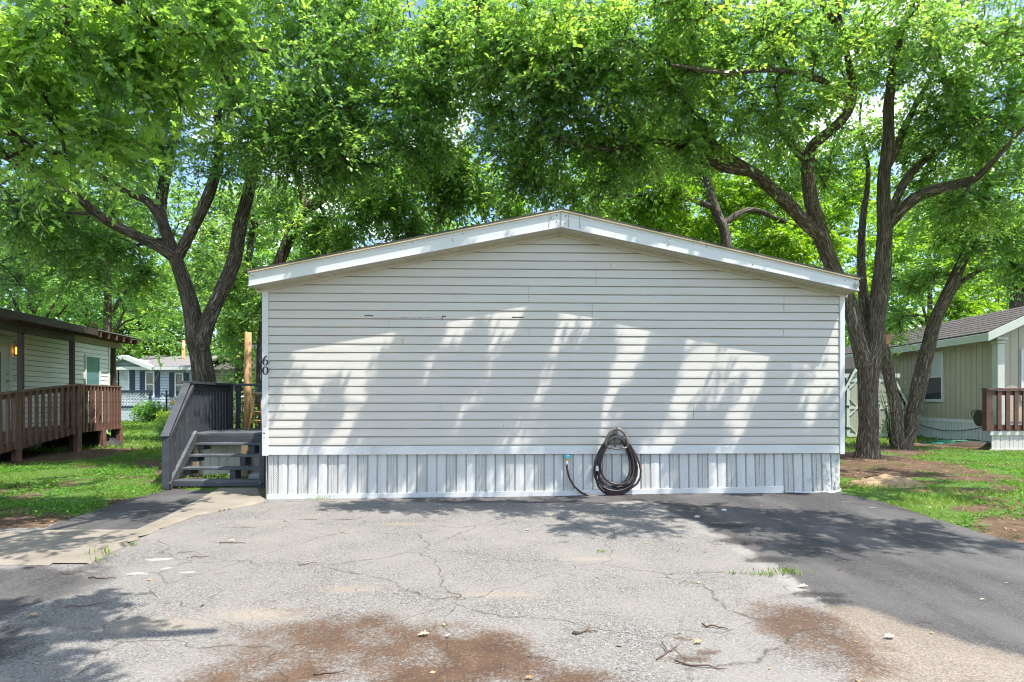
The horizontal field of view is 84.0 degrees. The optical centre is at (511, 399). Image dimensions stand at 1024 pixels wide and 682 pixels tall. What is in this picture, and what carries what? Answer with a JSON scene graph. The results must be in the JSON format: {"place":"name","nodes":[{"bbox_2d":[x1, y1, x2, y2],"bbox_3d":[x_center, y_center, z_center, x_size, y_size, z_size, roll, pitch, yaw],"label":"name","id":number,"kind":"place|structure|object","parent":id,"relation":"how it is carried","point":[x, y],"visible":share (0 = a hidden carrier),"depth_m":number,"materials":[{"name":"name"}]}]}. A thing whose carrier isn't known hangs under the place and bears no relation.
{"place":"outdoors","nodes":[
{"label":"outdoors","id":0,"kind":"place"},
{"bbox_2d":[0,488,265,564],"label":"concrete path","id":1,"kind":"structure","parent":0,"point":[33,547],"depth_m":4.86,"materials":[{"name":"beige concrete"}]},
{"bbox_2d":[84,544,118,557],"bbox_3d":[-3.156,1.161,4.368,0.219,0.077,0.199,0,0,31],"label":"weed tuft","id":2,"kind":"object","parent":1,"relation":"on","point":[105,551],"visible":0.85,"depth_m":4.38,"materials":[{"name":"green plant"}]},
{"bbox_2d":[248,473,258,478],"bbox_3d":[-3.744,1.143,8.440,0.284,0.105,0.160,0,0,0],"label":"foam block","id":3,"kind":"object","parent":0,"point":[253,476],"depth_m":8.36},
{"bbox_2d":[0,488,1023,681],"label":"driveway","id":4,"kind":"structure","parent":0,"point":[497,588],"depth_m":3.50,"materials":[{"name":"grey asphalt"}]},
{"bbox_2d":[64,601,105,607],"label":"fallen twig","id":5,"kind":"object","parent":4,"relation":"on","point":[82,606],"visible":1,"depth_m":3.27,"materials":[{"name":"brown wood"}]},
{"bbox_2d":[88,576,115,578],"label":"fallen twig","id":6,"kind":"object","parent":4,"relation":"on","point":[100,578],"visible":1,"depth_m":3.81,"materials":[{"name":"brown wood"}]},
{"bbox_2d":[160,381,265,489],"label":"porch steps","id":7,"kind":"structure","parent":4,"relation":"on","point":[207,437],"depth_m":8.69,"materials":[{"name":"grey wood"}]},
{"bbox_2d":[248,392,261,430],"bbox_3d":[-4.200,0.195,9.550,0.329,0.636,0.329,0,0,23],"label":"bar stool","id":8,"kind":"object","parent":7,"relation":"on","point":[252,408],"visible":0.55,"depth_m":9.47,"materials":[{"name":"brown wood"}]},
{"bbox_2d":[313,669,345,674],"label":"fallen twig","id":9,"kind":"object","parent":4,"relation":"on","point":[328,672],"visible":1,"depth_m":2.49,"materials":[{"name":"brown wood"}]},
{"bbox_2d":[572,624,597,633],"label":"fallen twig","id":10,"kind":"object","parent":4,"relation":"on","point":[586,630],"visible":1,"depth_m":2.93,"materials":[{"name":"brown wood"}]},
{"bbox_2d":[656,641,677,659],"bbox_3d":[0.713,1.187,2.706,0.073,0.022,0.201,0,0,40],"label":"fallen twig","id":11,"kind":"object","parent":4,"relation":"on","point":[660,656],"visible":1,"depth_m":2.69,"materials":[{"name":"brown wood"}]},
{"bbox_2d":[674,660,725,668],"bbox_3d":[0.841,1.189,2.548,0.222,0.014,0.020,0,0,19],"label":"fallen twig","id":12,"kind":"object","parent":4,"relation":"on","point":[697,664],"visible":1,"depth_m":2.55,"materials":[{"name":"brown wood"}]},
{"bbox_2d":[701,622,727,628],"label":"fallen twig","id":13,"kind":"object","parent":4,"relation":"on","point":[702,623],"visible":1,"depth_m":2.99,"materials":[{"name":"brown wood"}]},
{"bbox_2d":[746,569,773,576],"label":"weed tuft","id":14,"kind":"object","parent":4,"relation":"on","point":[762,571],"visible":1,"depth_m":3.88,"materials":[{"name":"green plant"}]},
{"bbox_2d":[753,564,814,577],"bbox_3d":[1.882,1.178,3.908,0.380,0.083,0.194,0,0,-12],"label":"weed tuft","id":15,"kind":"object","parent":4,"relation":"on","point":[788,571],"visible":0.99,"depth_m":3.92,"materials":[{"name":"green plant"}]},
{"bbox_2d":[0,417,1023,542],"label":"ground","id":16,"kind":"structure","parent":0,"point":[892,461],"depth_m":8.16,"materials":[{"name":"green plant"}]},
{"bbox_2d":[0,211,81,321],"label":"distant tree","id":17,"kind":"object","parent":16,"relation":"on","point":[46,306],"visible":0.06,"depth_m":28.86,"materials":[{"name":"green plant"}]},
{"bbox_2d":[0,330,109,448],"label":"neighbour home","id":18,"kind":"object","parent":16,"relation":"on","point":[46,362],"visible":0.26,"depth_m":14.10,"materials":[{"name":"beige"}]},
{"bbox_2d":[0,337,11,428],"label":"door","id":19,"kind":"structure","parent":18,"relation":"in","point":[5,343],"depth_m":12.65,"materials":[{"name":"white paint"}]},
{"bbox_2d":[84,354,100,384],"bbox_3d":[-11.869,-0.810,16.098,0.040,0.900,0.779,0,0,-10],"label":"window","id":20,"kind":"structure","parent":18,"relation":"in","point":[92,363],"depth_m":16.10,"materials":[{"name":"teal glass"}]},
{"bbox_2d":[0,384,122,461],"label":"deck","id":21,"kind":"structure","parent":16,"relation":"on","point":[17,438],"depth_m":12.45,"materials":[{"name":"brown wood"}]},
{"bbox_2d":[2,242,137,352],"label":"distant tree","id":22,"kind":"object","parent":16,"relation":"on","point":[22,292],"visible":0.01,"depth_m":34.61,"materials":[{"name":"green plant"}]},
{"bbox_2d":[0,308,142,450],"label":"porch cover","id":23,"kind":"object","parent":16,"relation":"on","point":[20,324],"visible":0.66,"depth_m":12.37,"materials":[{"name":"brown wood"}]},
{"bbox_2d":[0,193,143,361],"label":"distant tree","id":24,"kind":"object","parent":16,"relation":"on","point":[66,315],"visible":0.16,"depth_m":23.03,"materials":[{"name":"green plant"}]},
{"bbox_2d":[41,431,123,447],"bbox_3d":[-10.673,0.951,14.246,1.680,0.498,0.466,0,0,-30],"label":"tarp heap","id":25,"kind":"object","parent":16,"relation":"on","point":[89,438],"visible":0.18,"depth_m":14.19,"materials":[{"name":"grey plastic"}]},
{"bbox_2d":[12,259,169,358],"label":"distant tree","id":26,"kind":"object","parent":16,"relation":"on","point":[129,346],"visible":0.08,"depth_m":36.59,"materials":[{"name":"green plant"}]},
{"bbox_2d":[0,163,217,431],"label":"distant tree","id":27,"kind":"object","parent":16,"relation":"on","point":[110,307],"visible":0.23,"depth_m":20.90,"materials":[{"name":"green plant"}]},
{"bbox_2d":[99,276,187,355],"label":"tree","id":28,"kind":"object","parent":16,"relation":"on","point":[146,353],"visible":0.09,"depth_m":40.34,"materials":[{"name":"green plant"}]},
{"bbox_2d":[121,390,170,420],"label":"lattice deck","id":29,"kind":"structure","parent":16,"relation":"on","point":[126,411],"depth_m":30.98,"materials":[{"name":"white paint"}]},
{"bbox_2d":[129,398,169,421],"bbox_3d":[-18.964,0.586,30.087,2.366,1.386,1.961,0,0,0],"label":"bush","id":30,"kind":"object","parent":16,"relation":"on","point":[147,411],"visible":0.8,"depth_m":29.68,"materials":[{"name":"green plant"}]},
{"bbox_2d":[149,409,170,425],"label":"bush","id":31,"kind":"object","parent":16,"relation":"on","point":[164,415],"visible":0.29,"depth_m":25.78,"materials":[{"name":"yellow plant"}]},
{"bbox_2d":[148,416,175,438],"bbox_3d":[-10.201,0.792,17.034,1.281,0.846,1.136,0,0,0],"label":"bush","id":32,"kind":"object","parent":16,"relation":"on","point":[159,428],"visible":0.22,"depth_m":16.83,"materials":[{"name":"green plant"}]},
{"bbox_2d":[160,390,174,410],"bbox_3d":[-17.856,0.354,29.500,0.761,1.693,0.280,0,0,0],"label":"feeder pole","id":33,"kind":"object","parent":16,"relation":"on","point":[172,401],"visible":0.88,"depth_m":29.46,"materials":[{"name":"black metal"}]},
{"bbox_2d":[0,0,334,240],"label":"oak tree","id":34,"kind":"object","parent":16,"relation":"on","point":[33,61],"visible":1,"depth_m":5.09,"materials":[{"name":"green plant"}]},
{"bbox_2d":[116,355,229,409],"bbox_3d":[-23.858,-0.834,36.925,10.885,4.068,8.950,0,0,0],"label":"blue home","id":35,"kind":"object","parent":16,"relation":"on","point":[133,373],"visible":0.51,"depth_m":32.98,"materials":[{"name":"blue"}]},
{"bbox_2d":[116,371,118,385],"bbox_3d":[-22.942,-1.059,32.970,0.392,1.233,0.060,0,0,0],"label":"window","id":36,"kind":"structure","parent":35,"relation":"in","point":[117,373],"depth_m":32.98,"materials":[{"name":"white paint"}]},
{"bbox_2d":[118,370,129,389],"bbox_3d":[-22.492,-1.044,32.970,0.653,1.320,0.060,0,0,0],"label":"window","id":37,"kind":"structure","parent":35,"relation":"in","point":[124,375],"depth_m":32.98,"materials":[{"name":"white glass"}]},
{"bbox_2d":[145,371,154,396],"bbox_3d":[-20.984,-0.899,32.970,0.537,1.494,0.060,0,0,0],"label":"window","id":38,"kind":"structure","parent":35,"relation":"in","point":[149,375],"depth_m":32.97,"materials":[{"name":"white glass"}]},
{"bbox_2d":[175,373,183,396],"bbox_3d":[-19.287,-0.856,32.970,0.508,1.407,0.060,0,0,0],"label":"window","id":39,"kind":"structure","parent":35,"relation":"in","point":[179,377],"depth_m":32.98,"materials":[{"name":"white glass"}]},
{"bbox_2d":[126,238,234,357],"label":"distant tree","id":40,"kind":"object","parent":16,"relation":"on","point":[173,326],"visible":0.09,"depth_m":37.58,"materials":[{"name":"green plant"}]},
{"bbox_2d":[182,340,184,358],"bbox_3d":[-20.500,-1.250,35.500,0.247,4.900,0.260,0,0,0],"label":"utility pole","id":41,"kind":"object","parent":16,"relation":"on","point":[183,351],"visible":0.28,"depth_m":35.41,"materials":[{"name":"brown wood"}]},
{"bbox_2d":[214,358,254,416],"bbox_3d":[-14.700,-0.800,38.500,9.200,4.000,5.600,0,0,0],"label":"beige home","id":42,"kind":"object","parent":16,"relation":"on","point":[218,370],"visible":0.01,"depth_m":35.99,"materials":[{"name":"beige"}]},
{"bbox_2d":[153,162,321,426],"bbox_3d":[-7.373,-2.742,15.502,4.687,8.119,3.362,0,0,0],"label":"slim tree","id":43,"kind":"object","parent":16,"relation":"on","point":[229,210],"visible":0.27,"depth_m":15.36,"materials":[{"name":"green plant"}]},
{"bbox_2d":[167,220,307,368],"bbox_3d":[-13.396,-4.436,30.141,8.401,11.476,7.988,0,0,-30],"label":"distant tree","id":44,"kind":"object","parent":16,"relation":"on","point":[270,257],"visible":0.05,"depth_m":29.28,"materials":[{"name":"green plant"}]},
{"bbox_2d":[230,365,260,427],"bbox_3d":[-5.968,0.198,12.575,0.925,2.010,0.872,0,0,0],"label":"bush","id":45,"kind":"object","parent":16,"relation":"on","point":[234,415],"visible":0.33,"depth_m":12.62,"materials":[{"name":"green plant"}]},
{"bbox_2d":[244,332,251,427],"bbox_3d":[-5.579,-0.110,12.000,0.161,2.621,0.150,0,0,0],"label":"cedar pole","id":46,"kind":"object","parent":16,"relation":"on","point":[247,371],"visible":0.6,"depth_m":11.94,"materials":[{"name":"brown wood"}]},
{"bbox_2d":[0,0,502,382],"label":"elm tree","id":47,"kind":"object","parent":16,"relation":"on","point":[319,134],"visible":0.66,"depth_m":9.34,"materials":[{"name":"green plant"}]},
{"bbox_2d":[252,342,256,386],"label":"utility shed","id":48,"kind":"structure","parent":16,"relation":"on","point":[254,344],"depth_m":13.29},
{"bbox_2d":[261,237,308,295],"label":"distant tree","id":49,"kind":"object","parent":16,"relation":"on","point":[290,254],"depth_m":33.24,"materials":[{"name":"green plant"}]},
{"bbox_2d":[193,135,536,427],"bbox_3d":[-3.204,-2.448,12.042,8.812,7.501,2.676,0,0,28],"label":"elm tree","id":50,"kind":"object","parent":16,"relation":"on","point":[327,235],"visible":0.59,"depth_m":11.71,"materials":[{"name":"green plant"}]},
{"bbox_2d":[406,212,472,232],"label":"distant tree","id":51,"kind":"object","parent":16,"relation":"on","point":[450,227],"depth_m":30.09,"materials":[{"name":"green plant"}]},
{"bbox_2d":[5,448,1017,681],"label":"leaf litter","id":52,"kind":"object","parent":16,"relation":"on","point":[432,671],"visible":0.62,"depth_m":5.89,"materials":[{"name":"brown plant"}]},
{"bbox_2d":[0,454,1023,539],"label":"clover","id":53,"kind":"object","parent":16,"relation":"on","point":[63,502],"visible":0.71,"depth_m":7.53,"materials":[{"name":"green plant"}]},
{"bbox_2d":[162,296,914,357],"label":"distant woods","id":54,"kind":"object","parent":16,"relation":"on","point":[214,352],"depth_m":50.23,"materials":[{"name":"green plant"}]},
{"bbox_2d":[244,208,863,499],"bbox_3d":[0.302,-0.507,14.872,7.311,3.500,16.427,0,0,-2],"label":"mobile home","id":55,"kind":"object","parent":16,"relation":"on","point":[534,354],"visible":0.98,"depth_m":6.95,"materials":[{"name":"plastic"}]},
{"bbox_2d":[604,427,629,449],"bbox_3d":[1.266,0.466,6.913,0.308,0.273,0.166,0,0,0],"label":"hose hanger","id":56,"kind":"object","parent":55,"relation":"attached to","point":[608,438],"visible":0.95,"depth_m":6.85,"materials":[{"name":"beige plastic"}]},
{"bbox_2d":[566,433,641,495],"bbox_3d":[1.114,0.799,6.910,0.925,0.779,0.091,0,0,-2],"label":"garden hose","id":57,"kind":"object","parent":56,"relation":"hanging from","point":[622,489],"visible":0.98,"depth_m":6.90,"materials":[{"name":"plastic"}]},
{"bbox_2d":[547,136,722,235],"bbox_3d":[4.003,-3.957,18.693,6.384,10.554,3.569,0,0,-7],"label":"shade tree","id":58,"kind":"object","parent":16,"relation":"on","point":[684,216],"visible":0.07,"depth_m":18.62,"materials":[{"name":"green plant"}]},
{"bbox_2d":[629,185,700,224],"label":"distant tree","id":59,"kind":"object","parent":16,"relation":"on","point":[690,210],"depth_m":29.32,"materials":[{"name":"green plant"}]},
{"bbox_2d":[680,175,752,247],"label":"distant tree","id":60,"kind":"object","parent":16,"relation":"on","point":[695,210],"visible":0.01,"depth_m":35.49,"materials":[{"name":"green plant"}]},
{"bbox_2d":[419,0,1023,458],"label":"elm tree","id":61,"kind":"object","parent":16,"relation":"on","point":[595,56],"visible":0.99,"depth_m":8.79,"materials":[{"name":"green plant"}]},
{"bbox_2d":[577,73,878,267],"bbox_3d":[6.555,-3.936,16.789,10.646,10.500,4.245,0,0,-24],"label":"shade tree","id":62,"kind":"object","parent":16,"relation":"on","point":[723,210],"visible":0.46,"depth_m":16.59,"materials":[{"name":"green plant"}]},
{"bbox_2d":[729,165,895,346],"bbox_3d":[13.760,-5.181,28.154,8.388,12.963,9.282,0,0,0],"label":"distant tree","id":63,"kind":"object","parent":16,"relation":"on","point":[852,270],"visible":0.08,"depth_m":26.16,"materials":[{"name":"green plant"}]},
{"bbox_2d":[783,166,940,330],"bbox_3d":[20.766,-6.353,34.786,11.084,15.308,10.431,0,0,-29],"label":"distant tree","id":64,"kind":"object","parent":16,"relation":"on","point":[873,210],"visible":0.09,"depth_m":32.58,"materials":[{"name":"green plant"}]},
{"bbox_2d":[845,357,907,437],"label":"barn shed","id":65,"kind":"structure","parent":16,"relation":"on","point":[851,414],"depth_m":16.97,"materials":[{"name":"wood"}]},
{"bbox_2d":[845,378,857,436],"bbox_3d":[10.298,0.230,16.966,0.780,1.740,0.065,0,0,0],"label":"door","id":66,"kind":"structure","parent":65,"relation":"in","point":[851,405],"depth_m":16.97,"materials":[{"name":"beige paint"}]},
{"bbox_2d":[878,378,890,436],"bbox_3d":[11.098,0.230,16.966,0.780,1.740,0.065,0,0,0],"label":"door","id":67,"kind":"structure","parent":65,"relation":"in","point":[881,381],"depth_m":16.97,"materials":[{"name":"beige paint"}]},
{"bbox_2d":[844,474,925,487],"bbox_3d":[4.931,1.078,7.520,1.500,0.184,1.000,0,0,0],"label":"sand mound","id":68,"kind":"object","parent":16,"relation":"on","point":[887,479],"visible":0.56,"depth_m":7.39,"materials":[{"name":"beige sand"}]},
{"bbox_2d":[878,347,909,446],"bbox_3d":[9.000,-0.092,13.385,0.838,2.589,0.795,0,0,30],"label":"bush","id":69,"kind":"object","parent":16,"relation":"on","point":[887,420],"visible":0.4,"depth_m":13.45,"materials":[{"name":"green plant"}]},
{"bbox_2d":[840,207,1009,335],"bbox_3d":[19.465,-4.049,26.804,8.025,10.700,8.230,0,0,18],"label":"distant tree","id":70,"kind":"object","parent":16,"relation":"on","point":[900,233],"visible":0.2,"depth_m":26.93,"materials":[{"name":"green plant"}]},
{"bbox_2d":[845,306,1023,441],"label":"tan home","id":71,"kind":"object","parent":16,"relation":"on","point":[973,355],"visible":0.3,"depth_m":15.61,"materials":[{"name":"beige paint"}]},
{"bbox_2d":[924,351,943,401],"bbox_3d":[12.526,-0.675,16.980,0.035,1.470,1.030,0,0,4],"label":"window","id":72,"kind":"structure","parent":71,"relation":"in","point":[935,388],"depth_m":16.77,"materials":[{"name":"glass"}]},
{"bbox_2d":[920,410,981,430],"bbox_3d":[12.465,0.578,16.472,0.030,0.629,3.456,0,0,5],"label":"power cable","id":73,"kind":"object","parent":71,"relation":"attached to","point":[956,430],"visible":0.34,"depth_m":15.74,"materials":[{"name":"black rubber"}]},
{"bbox_2d":[973,410,981,425],"bbox_3d":[12.223,0.480,14.731,0.240,0.420,0.420,0,0,4],"label":"hose reel","id":74,"kind":"object","parent":71,"relation":"attached to","point":[977,418],"visible":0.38,"depth_m":14.76,"materials":[{"name":"black plastic"}]},
{"bbox_2d":[1020,349,1023,400],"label":"window","id":75,"kind":"structure","parent":71,"relation":"in","point":[1021,350],"depth_m":14.52,"materials":[{"name":"white glass"}]},
{"bbox_2d":[868,127,1023,449],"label":"twin trunk tree","id":76,"kind":"object","parent":16,"relation":"on","point":[904,434],"visible":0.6,"depth_m":12.86,"materials":[{"name":"green plant"}]},
{"bbox_2d":[923,439,990,443],"bbox_3d":[12.013,1.123,14.855,2.256,0.148,0.903,0,0,0],"label":"garden hose","id":77,"kind":"object","parent":16,"relation":"on","point":[941,441],"visible":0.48,"depth_m":14.84,"materials":[{"name":"green rubber"}]},
{"bbox_2d":[905,246,1010,326],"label":"distant tree","id":78,"kind":"object","parent":16,"relation":"on","point":[956,294],"visible":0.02,"depth_m":37.24,"materials":[{"name":"green plant"}]},
{"bbox_2d":[940,441,990,446],"bbox_3d":[11.577,1.136,14.228,1.737,0.206,1.004,0,0,0],"label":"mulch heap","id":79,"kind":"object","parent":16,"relation":"on","point":[973,444],"visible":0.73,"depth_m":14.12,"materials":[{"name":"soil"}]},
{"bbox_2d":[922,219,1023,324],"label":"dark limbed tree","id":80,"kind":"object","parent":16,"relation":"on","point":[957,312],"visible":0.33,"depth_m":19.20,"materials":[{"name":"green plant"}]},
{"bbox_2d":[966,245,1023,310],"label":"distant tree","id":81,"kind":"object","parent":16,"relation":"on","point":[1007,301],"visible":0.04,"depth_m":30.76,"materials":[{"name":"green plant"}]},
{"bbox_2d":[981,388,1023,449],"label":"front deck","id":82,"kind":"structure","parent":16,"relation":"on","point":[1007,436],"depth_m":12.79,"materials":[{"name":"wood"}]},
{"bbox_2d":[0,0,1023,355],"label":"sky","id":83,"kind":"structure","parent":0,"point":[899,106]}
]}

